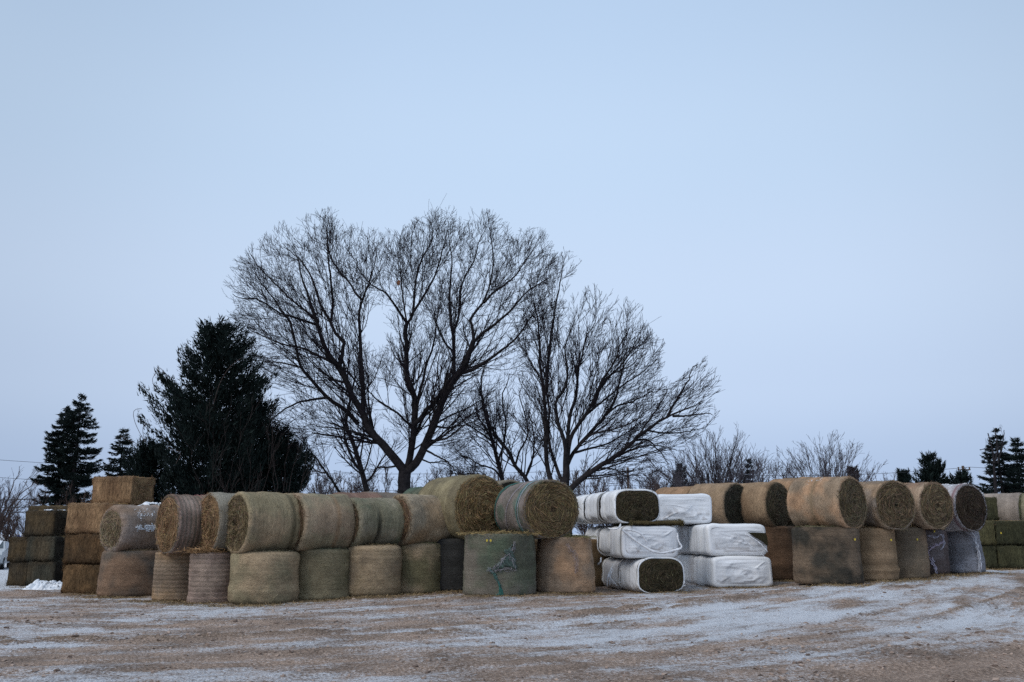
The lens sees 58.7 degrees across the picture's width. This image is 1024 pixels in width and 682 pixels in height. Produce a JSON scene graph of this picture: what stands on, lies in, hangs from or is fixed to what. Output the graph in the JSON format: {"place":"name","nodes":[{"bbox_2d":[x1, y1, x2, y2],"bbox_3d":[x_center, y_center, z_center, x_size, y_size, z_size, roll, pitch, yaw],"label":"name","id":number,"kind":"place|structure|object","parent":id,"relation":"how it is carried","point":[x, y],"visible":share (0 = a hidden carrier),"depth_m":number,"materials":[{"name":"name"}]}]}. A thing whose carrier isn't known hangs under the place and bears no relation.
{"place":"outdoors","nodes":[
{"label":"outdoors","id":0,"kind":"place"},
{"bbox_2d":[0,534,1023,681],"bbox_3d":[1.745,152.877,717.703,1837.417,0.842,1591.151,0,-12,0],"label":"ground","id":1,"kind":"structure","parent":0,"point":[637,661],"depth_m":14.38,"materials":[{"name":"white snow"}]},
{"bbox_2d":[0,541,8,569],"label":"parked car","id":2,"kind":"object","parent":1,"relation":"on","point":[4,545],"visible":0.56,"depth_m":48.04,"materials":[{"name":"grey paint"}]},
{"bbox_2d":[0,508,22,540],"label":"leafless shrub","id":3,"kind":"object","parent":1,"relation":"on","point":[7,532],"visible":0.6,"depth_m":73.09,"materials":[{"name":"brown plant"}]},
{"bbox_2d":[5,561,26,585],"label":"square straw bale","id":4,"kind":"object","parent":1,"relation":"on","point":[17,572],"visible":0.24,"depth_m":29.41},
{"bbox_2d":[7,536,27,561],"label":"square straw bale","id":5,"kind":"object","parent":4,"relation":"on","point":[17,549],"visible":0.34,"depth_m":29.56},
{"bbox_2d":[0,464,44,533],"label":"bare tree","id":6,"kind":"object","parent":1,"relation":"on","point":[8,496],"visible":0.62,"depth_m":94.16,"materials":[{"name":"brown plant"}]},
{"bbox_2d":[5,479,48,536],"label":"leafless shrub","id":7,"kind":"object","parent":1,"relation":"on","point":[31,503],"visible":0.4,"depth_m":41.10,"materials":[{"name":"brown plant"}]},
{"bbox_2d":[22,579,61,589],"bbox_3d":[-14.132,7.472,27.860,1.280,0.366,1.260,0,-12,0],"label":"snow heap","id":8,"kind":"object","parent":1,"relation":"on","point":[37,584],"visible":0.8,"depth_m":27.46,"materials":[{"name":"white snow"}]},
{"bbox_2d":[24,560,63,585],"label":"square straw bale","id":9,"kind":"object","parent":1,"relation":"on","point":[48,571],"visible":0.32,"depth_m":28.95},
{"bbox_2d":[23,535,64,561],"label":"square straw bale","id":10,"kind":"object","parent":9,"relation":"on","point":[44,548],"visible":0.64,"depth_m":29.10},
{"bbox_2d":[23,509,67,537],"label":"square straw bale","id":11,"kind":"object","parent":10,"relation":"on","point":[48,522],"visible":0.62,"depth_m":29.48,"materials":[{"name":"brown plant"}]},
{"bbox_2d":[30,405,78,505],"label":"conifer","id":12,"kind":"object","parent":1,"relation":"on","point":[53,478],"visible":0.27,"depth_m":51.74,"materials":[{"name":"green plant"}]},
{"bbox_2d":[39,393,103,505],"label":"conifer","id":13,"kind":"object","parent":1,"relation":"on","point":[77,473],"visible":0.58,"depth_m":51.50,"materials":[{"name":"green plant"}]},
{"bbox_2d":[60,563,99,593],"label":"square straw bale","id":14,"kind":"object","parent":1,"relation":"on","point":[79,578],"visible":0.38,"depth_m":26.03},
{"bbox_2d":[62,533,105,563],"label":"square straw bale","id":15,"kind":"object","parent":14,"relation":"on","point":[85,548],"visible":0.48,"depth_m":26.19},
{"bbox_2d":[65,502,137,533],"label":"square straw bale","id":16,"kind":"object","parent":15,"relation":"on","point":[82,518],"visible":0.47,"depth_m":26.42},
{"bbox_2d":[89,475,155,504],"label":"square straw bale","id":17,"kind":"object","parent":16,"relation":"on","point":[133,490],"visible":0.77,"depth_m":27.29},
{"bbox_2d":[99,428,133,476],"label":"conifer","id":18,"kind":"object","parent":1,"relation":"on","point":[109,468],"visible":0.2,"depth_m":55.52,"materials":[{"name":"green plant"}]},
{"bbox_2d":[96,548,158,596],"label":"round hay bale","id":19,"kind":"object","parent":1,"relation":"on","point":[124,573],"visible":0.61,"depth_m":24.70,"materials":[{"name":"plant"}]},
{"bbox_2d":[98,504,159,551],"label":"round hay bale","id":20,"kind":"object","parent":19,"relation":"on","point":[125,527],"visible":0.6,"depth_m":25.01,"materials":[{"name":"plant"}]},
{"bbox_2d":[120,435,171,502],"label":"conifer","id":21,"kind":"object","parent":1,"relation":"on","point":[142,461],"visible":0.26,"depth_m":41.24,"materials":[{"name":"green plant"}]},
{"bbox_2d":[151,551,190,600],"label":"round hay bale","id":22,"kind":"object","parent":1,"relation":"on","point":[170,576],"visible":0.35,"depth_m":23.04,"materials":[{"name":"plant"}]},
{"bbox_2d":[154,494,206,554],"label":"round hay bale","id":23,"kind":"object","parent":22,"relation":"on","point":[178,523],"visible":0.67,"depth_m":22.88,"materials":[{"name":"plant"}]},
{"bbox_2d":[186,551,231,602],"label":"round hay bale","id":24,"kind":"object","parent":1,"relation":"on","point":[209,577],"visible":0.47,"depth_m":22.09,"materials":[{"name":"plant"}]},
{"bbox_2d":[175,546,228,554],"bbox_3d":[-7.594,5.131,22.322,1.322,0.356,0.826,0,-12,0],"label":"spilled hay","id":25,"kind":"object","parent":24,"relation":"on","point":[203,549],"visible":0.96,"depth_m":22.23,"materials":[{"name":"plant"}]},
{"bbox_2d":[199,490,235,551],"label":"round hay bale","id":26,"kind":"object","parent":24,"relation":"on","point":[214,515],"visible":0.51,"depth_m":22.47,"materials":[{"name":"plant"}]},
{"bbox_2d":[137,313,281,502],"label":"conifer","id":27,"kind":"object","parent":1,"relation":"on","point":[220,351],"visible":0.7,"depth_m":40.21,"materials":[{"name":"green plant"}]},
{"bbox_2d":[173,389,265,492],"bbox_3d":[-11.697,5.547,36.064,3.389,7.294,1.796,8,-14,-32],"label":"leafless shrub","id":28,"kind":"object","parent":1,"relation":"on","point":[216,450],"visible":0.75,"depth_m":36.24,"materials":[{"name":"grey plant"}]},
{"bbox_2d":[214,432,284,492],"bbox_3d":[-10.413,6.239,35.694,1.773,5.776,2.508,-7,-14,31],"label":"leafless shrub","id":29,"kind":"object","parent":1,"relation":"on","point":[250,471],"visible":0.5,"depth_m":36.21,"materials":[{"name":"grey plant"}]},
{"bbox_2d":[227,549,299,604],"bbox_3d":[-6.024,5.704,22.162,1.726,1.354,1.714,0,-12,0],"label":"round hay bale","id":30,"kind":"object","parent":1,"relation":"on","point":[263,577],"visible":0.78,"depth_m":21.49,"materials":[{"name":"plant"}]},
{"bbox_2d":[224,491,300,553],"bbox_3d":[-6.100,4.485,22.463,1.762,1.536,1.661,10,-15,-39],"label":"round hay bale","id":31,"kind":"object","parent":30,"relation":"on","point":[262,521],"visible":0.85,"depth_m":21.88,"materials":[{"name":"plant"}]},
{"bbox_2d":[251,422,315,493],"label":"conifer","id":32,"kind":"object","parent":1,"relation":"on","point":[297,473],"visible":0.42,"depth_m":41.71,"materials":[{"name":"green plant"}]},
{"bbox_2d":[262,383,330,492],"bbox_3d":[-9.141,5.476,36.695,2.020,7.661,2.957,-10,-16,40],"label":"leafless shrub","id":33,"kind":"object","parent":1,"relation":"on","point":[266,431],"visible":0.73,"depth_m":36.70,"materials":[{"name":"grey plant"}]},
{"bbox_2d":[298,547,349,599],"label":"round hay bale","id":34,"kind":"object","parent":1,"relation":"on","point":[323,573],"visible":0.66,"depth_m":22.33,"materials":[{"name":"plant"}]},
{"bbox_2d":[291,493,355,551],"bbox_3d":[-4.927,4.606,23.031,1.644,1.579,1.616,9,-15,-37],"label":"round hay bale","id":35,"kind":"object","parent":34,"relation":"on","point":[327,521],"visible":0.7,"depth_m":22.51,"materials":[{"name":"plant"}]},
{"bbox_2d":[306,465,344,493],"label":"leafless shrub","id":36,"kind":"object","parent":1,"relation":"on","point":[324,482],"visible":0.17,"depth_m":55.27,"materials":[{"name":"brown plant"}]},
{"bbox_2d":[286,350,418,491],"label":"bare tree","id":37,"kind":"object","parent":1,"relation":"on","point":[363,477],"visible":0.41,"depth_m":48.95,"materials":[{"name":"brown plant"}]},
{"bbox_2d":[348,543,401,596],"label":"round hay bale","id":38,"kind":"object","parent":1,"relation":"on","point":[375,569],"visible":0.85,"depth_m":22.69,"materials":[{"name":"plant"}]},
{"bbox_2d":[350,497,404,546],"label":"round hay bale","id":39,"kind":"object","parent":38,"relation":"on","point":[379,520],"visible":0.64,"depth_m":23.15,"materials":[{"name":"plant"}]},
{"bbox_2d":[346,457,420,492],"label":"leafless shrub","id":40,"kind":"object","parent":1,"relation":"on","point":[387,481],"visible":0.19,"depth_m":57.19,"materials":[{"name":"brown plant"}]},
{"bbox_2d":[222,195,567,493],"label":"bare tree","id":41,"kind":"object","parent":1,"relation":"on","point":[436,407],"visible":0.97,"depth_m":45.25,"materials":[{"name":"brown plant"}]},
{"bbox_2d":[400,541,440,593],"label":"round hay bale","id":42,"kind":"object","parent":1,"relation":"on","point":[421,569],"visible":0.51,"depth_m":23.46,"materials":[{"name":"plant"}]},
{"bbox_2d":[393,493,450,544],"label":"round hay bale","id":43,"kind":"object","parent":42,"relation":"on","point":[424,518],"visible":0.56,"depth_m":23.64,"materials":[{"name":"plant"}]},
{"bbox_2d":[436,537,464,590],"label":"round hay bale","id":44,"kind":"object","parent":1,"relation":"on","point":[451,558],"visible":0.3,"depth_m":23.69,"materials":[{"name":"plant"}]},
{"bbox_2d":[418,474,502,539],"bbox_3d":[-1.375,4.595,24.873,1.966,1.880,2.317,9,-15,-37],"label":"round hay bale","id":45,"kind":"object","parent":44,"relation":"on","point":[467,502],"visible":0.69,"depth_m":24.02,"materials":[{"name":"plant"}]},
{"bbox_2d":[431,343,565,481],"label":"bare tree","id":46,"kind":"object","parent":1,"relation":"on","point":[508,454],"visible":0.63,"depth_m":47.86,"materials":[{"name":"brown plant"}]},
{"bbox_2d":[462,529,536,595],"bbox_3d":[-0.312,5.540,22.817,1.867,1.621,1.927,0,-12,0],"label":"round hay bale","id":47,"kind":"object","parent":1,"relation":"on","point":[500,563],"visible":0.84,"depth_m":22.09,"materials":[{"name":"plant"}]},
{"bbox_2d":[457,528,542,535],"bbox_3d":[-0.288,4.785,22.648,2.229,0.278,1.238,0,-12,0],"label":"spilled hay","id":48,"kind":"object","parent":47,"relation":"on","point":[496,532],"visible":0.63,"depth_m":22.47,"materials":[{"name":"plant"}]},
{"bbox_2d":[493,479,580,539],"bbox_3d":[0.630,4.428,23.781,1.747,1.606,2.013,6,-13,-26],"label":"round hay bale","id":49,"kind":"object","parent":47,"relation":"on","point":[548,508],"visible":0.93,"depth_m":23.10,"materials":[{"name":"plant"}]},
{"bbox_2d":[0,584,1023,681],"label":"dirt clods","id":50,"kind":"object","parent":1,"relation":"on","point":[782,671],"visible":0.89,"depth_m":13.35,"materials":[{"name":"soil"}]},
{"bbox_2d":[6,567,1023,607],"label":"hay litter","id":51,"kind":"object","parent":1,"relation":"on","point":[929,578],"visible":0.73,"depth_m":22.90,"materials":[{"name":"plant"}]},
{"bbox_2d":[536,534,595,593],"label":"round hay bale","id":52,"kind":"object","parent":1,"relation":"on","point":[564,564],"visible":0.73,"depth_m":22.91,"materials":[{"name":"plant"}]},
{"bbox_2d":[558,460,611,534],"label":"leafless shrub","id":53,"kind":"object","parent":1,"relation":"on","point":[581,527],"visible":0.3,"depth_m":57.04,"materials":[{"name":"brown plant"}]},
{"bbox_2d":[591,539,608,586],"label":"round hay bale","id":54,"kind":"object","parent":1,"relation":"on","point":[597,555],"visible":0.12,"depth_m":25.61,"materials":[{"name":"plant"}]},
{"bbox_2d":[602,556,613,586],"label":"wrapped hay bale","id":55,"kind":"object","parent":1,"relation":"on","point":[603,564],"visible":0.09,"depth_m":25.57,"materials":[{"name":"white plastic"}]},
{"bbox_2d":[585,526,608,555],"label":"wrapped hay bale","id":56,"kind":"object","parent":55,"relation":"on","point":[594,531],"visible":0.15,"depth_m":26.09,"materials":[{"name":"white plastic"}]},
{"bbox_2d":[576,494,596,524],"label":"wrapped hay bale","id":57,"kind":"object","parent":56,"relation":"on","point":[581,519],"visible":0.12,"depth_m":26.18,"materials":[{"name":"white plastic"}]},
{"bbox_2d":[585,491,613,523],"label":"wrapped hay bale","id":58,"kind":"object","parent":56,"relation":"on","point":[592,508],"visible":0.31,"depth_m":25.37,"materials":[{"name":"white plastic"}]},
{"bbox_2d":[500,246,722,534],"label":"bare tree","id":59,"kind":"object","parent":1,"relation":"on","point":[545,410],"visible":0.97,"depth_m":41.80,"materials":[{"name":"brown plant"}]},
{"bbox_2d":[576,464,648,525],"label":"leafless shrub","id":60,"kind":"object","parent":1,"relation":"on","point":[621,485],"visible":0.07,"depth_m":62.70,"materials":[{"name":"brown plant"}]},
{"bbox_2d":[604,557,625,588],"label":"wrapped hay bale","id":61,"kind":"object","parent":1,"relation":"on","point":[612,578],"visible":0.3,"depth_m":24.77,"materials":[{"name":"white plastic"}]},
{"bbox_2d":[598,525,614,564],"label":"wrapped hay bale","id":62,"kind":"object","parent":61,"relation":"on","point":[604,540],"visible":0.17,"depth_m":25.20,"materials":[{"name":"white plastic"}]},
{"bbox_2d":[620,557,685,592],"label":"wrapped hay bale","id":63,"kind":"object","parent":1,"relation":"on","point":[652,574],"visible":0.95,"depth_m":23.51,"materials":[{"name":"white plastic"}]},
{"bbox_2d":[610,525,681,557],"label":"wrapped hay bale","id":64,"kind":"object","parent":63,"relation":"on","point":[641,541],"visible":0.92,"depth_m":23.82,"materials":[{"name":"white plastic"}]},
{"bbox_2d":[600,489,659,529],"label":"wrapped hay bale","id":65,"kind":"object","parent":64,"relation":"on","point":[622,506],"visible":0.96,"depth_m":24.05,"materials":[{"name":"white plastic"}]},
{"bbox_2d":[613,518,684,527],"bbox_3d":[3.675,4.913,24.561,1.705,0.339,1.421,3,-12,-15],"label":"hay slab","id":66,"kind":"object","parent":64,"relation":"on","point":[673,522],"depth_m":24.09,"materials":[{"name":"plant"}]},
{"bbox_2d":[635,456,728,489],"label":"bare tree","id":67,"kind":"object","parent":1,"relation":"on","point":[675,478],"visible":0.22,"depth_m":83.68,"materials":[{"name":"brown plant"}]},
{"bbox_2d":[675,553,696,582],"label":"wrapped hay bale","id":68,"kind":"object","parent":1,"relation":"on","point":[686,560],"visible":0.14,"depth_m":26.78,"materials":[{"name":"white plastic"}]},
{"bbox_2d":[673,524,701,553],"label":"wrapped hay bale","id":69,"kind":"object","parent":68,"relation":"on","point":[683,533],"visible":0.2,"depth_m":27.09,"materials":[{"name":"white plastic"}]},
{"bbox_2d":[657,493,711,524],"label":"wrapped hay bale","id":70,"kind":"object","parent":69,"relation":"on","point":[692,509],"visible":0.66,"depth_m":26.26,"materials":[{"name":"white plastic"}]},
{"bbox_2d":[640,423,783,486],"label":"bare tree","id":71,"kind":"object","parent":1,"relation":"on","point":[708,460],"visible":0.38,"depth_m":86.07,"materials":[{"name":"brown plant"}]},
{"bbox_2d":[693,555,772,587],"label":"wrapped hay bale","id":72,"kind":"object","parent":1,"relation":"on","point":[739,571],"visible":0.92,"depth_m":24.84,"materials":[{"name":"white plastic"}]},
{"bbox_2d":[689,523,767,556],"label":"wrapped hay bale","id":73,"kind":"object","parent":72,"relation":"on","point":[713,539],"visible":1,"depth_m":25.06,"materials":[{"name":"white plastic"}]},
{"bbox_2d":[688,481,744,523],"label":"round hay bale","id":74,"kind":"object","parent":73,"relation":"on","point":[726,504],"visible":0.56,"depth_m":27.96,"materials":[{"name":"plant"}]},
{"bbox_2d":[702,444,764,483],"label":"bare tree","id":75,"kind":"object","parent":1,"relation":"on","point":[731,476],"visible":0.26,"depth_m":82.96,"materials":[{"name":"brown plant"}]},
{"bbox_2d":[733,448,800,481],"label":"bare tree","id":76,"kind":"object","parent":1,"relation":"on","point":[776,469],"visible":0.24,"depth_m":91.48,"materials":[{"name":"brown plant"}]},
{"bbox_2d":[762,523,794,579],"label":"round hay bale","id":77,"kind":"object","parent":1,"relation":"on","point":[779,554],"visible":0.34,"depth_m":27.53,"materials":[{"name":"plant"}]},
{"bbox_2d":[740,481,790,526],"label":"round hay bale","id":78,"kind":"object","parent":77,"relation":"on","point":[763,503],"visible":0.57,"depth_m":27.89,"materials":[{"name":"plant"}]},
{"bbox_2d":[766,431,887,481],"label":"bare tree","id":79,"kind":"object","parent":1,"relation":"on","point":[825,470],"visible":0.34,"depth_m":90.72,"materials":[{"name":"brown plant"}]},
{"bbox_2d":[791,525,864,584],"bbox_3d":[8.423,5.699,24.387,1.819,1.623,1.832,0,-12,0],"label":"round hay bale","id":80,"kind":"object","parent":1,"relation":"on","point":[824,554],"visible":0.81,"depth_m":23.69,"materials":[{"name":"plant"}]},
{"bbox_2d":[785,476,867,529],"bbox_3d":[8.511,4.400,24.675,1.569,1.495,1.795,10,-15,-39],"label":"round hay bale","id":81,"kind":"object","parent":80,"relation":"on","point":[829,501],"visible":0.9,"depth_m":24.16,"materials":[{"name":"plant"}]},
{"bbox_2d":[858,525,899,580],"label":"round hay bale","id":82,"kind":"object","parent":1,"relation":"on","point":[879,557],"visible":0.55,"depth_m":24.51,"materials":[{"name":"plant"}]},
{"bbox_2d":[859,480,916,531],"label":"round hay bale","id":83,"kind":"object","parent":82,"relation":"on","point":[891,505],"visible":0.73,"depth_m":24.76,"materials":[{"name":"plant"}]},
{"bbox_2d":[895,467,912,482],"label":"conifer","id":84,"kind":"object","parent":1,"relation":"on","point":[905,476],"visible":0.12,"depth_m":108.52,"materials":[{"name":"green plant"}]},
{"bbox_2d":[895,526,930,578],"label":"round hay bale","id":85,"kind":"object","parent":1,"relation":"on","point":[912,552],"visible":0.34,"depth_m":25.24,"materials":[{"name":"plant"}]},
{"bbox_2d":[911,450,950,483],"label":"conifer","id":86,"kind":"object","parent":1,"relation":"on","point":[931,469],"visible":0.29,"depth_m":72.96,"materials":[{"name":"green plant"}]},
{"bbox_2d":[925,529,950,573],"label":"round hay bale","id":87,"kind":"object","parent":1,"relation":"on","point":[937,543],"visible":0.46,"depth_m":25.78,"materials":[{"name":"plant"}]},
{"bbox_2d":[905,482,953,530],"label":"round hay bale","id":88,"kind":"object","parent":87,"relation":"on","point":[934,510],"visible":0.62,"depth_m":25.50,"materials":[{"name":"plant"}]},
{"bbox_2d":[947,467,973,484],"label":"conifer","id":89,"kind":"object","parent":1,"relation":"on","point":[961,477],"visible":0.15,"depth_m":71.00,"materials":[{"name":"green plant"}]},
{"bbox_2d":[947,531,985,572],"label":"round hay bale","id":90,"kind":"object","parent":1,"relation":"on","point":[966,552],"visible":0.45,"depth_m":26.49,"materials":[{"name":"plant"}]},
{"bbox_2d":[942,483,989,532],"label":"round hay bale","id":91,"kind":"object","parent":90,"relation":"on","point":[971,513],"visible":0.59,"depth_m":26.22,"materials":[{"name":"plant"}]},
{"bbox_2d":[982,545,998,568],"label":"square hay bale","id":92,"kind":"object","parent":1,"relation":"on","point":[990,555],"visible":0.27,"depth_m":30.32,"materials":[{"name":"plant"}]},
{"bbox_2d":[978,519,995,545],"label":"square hay bale","id":93,"kind":"object","parent":92,"relation":"on","point":[987,534],"visible":0.27,"depth_m":30.41,"materials":[{"name":"plant"}]},
{"bbox_2d":[980,424,1005,493],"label":"conifer","id":94,"kind":"object","parent":1,"relation":"on","point":[994,470],"visible":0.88,"depth_m":61.81,"materials":[{"name":"green plant"}]},
{"bbox_2d":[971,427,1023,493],"bbox_3d":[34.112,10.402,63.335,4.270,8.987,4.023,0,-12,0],"label":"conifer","id":95,"kind":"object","parent":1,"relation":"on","point":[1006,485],"visible":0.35,"depth_m":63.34,"materials":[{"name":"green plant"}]},
{"bbox_2d":[996,545,1023,568],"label":"square hay bale","id":96,"kind":"object","parent":1,"relation":"on","point":[1011,556],"visible":0.55,"depth_m":30.31,"materials":[{"name":"plant"}]},
{"bbox_2d":[993,520,1023,544],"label":"square hay bale","id":97,"kind":"object","parent":96,"relation":"on","point":[1009,532],"visible":0.62,"depth_m":30.48,"materials":[{"name":"plant"}]},
{"bbox_2d":[984,497,1001,520],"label":"square hay bale","id":98,"kind":"object","parent":97,"relation":"on","point":[991,504],"visible":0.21,"depth_m":31.33,"materials":[{"name":"plant"}]},
{"bbox_2d":[1001,437,1023,492],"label":"conifer","id":99,"kind":"object","parent":1,"relation":"on","point":[1020,454],"visible":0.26,"depth_m":65.41,"materials":[{"name":"green plant"}]},
{"bbox_2d":[0,0,1023,533],"label":"sky","id":100,"kind":"structure","parent":0,"point":[818,202],"materials":[{"name":"blue"}]},
{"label":"round hay bale","id":101,"kind":"object","parent":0,"visible":0},
{"bbox_2d":[984,492,1021,520],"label":"round hay bale","id":102,"kind":"object","parent":101,"relation":"on","point":[1008,506],"visible":0.34,"depth_m":32.44,"materials":[{"name":"plant"}]},
{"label":"wrapped hay bale","id":103,"kind":"object","parent":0,"visible":0},
{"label":"wrapped hay bale","id":104,"kind":"object","parent":103,"relation":"on","visible":0},
{"bbox_2d":[656,486,692,493],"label":"round hay bale","id":105,"kind":"object","parent":104,"relation":"on","point":[676,490],"visible":0.17,"depth_m":29.50,"materials":[{"name":"plant"}]},
{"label":"round hay bale","id":106,"kind":"object","parent":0,"visible":0},
{"bbox_2d":[334,492,382,497],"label":"round hay bale","id":107,"kind":"object","parent":106,"relation":"on","point":[364,495],"visible":0.09,"depth_m":26.26,"materials":[{"name":"plant"}]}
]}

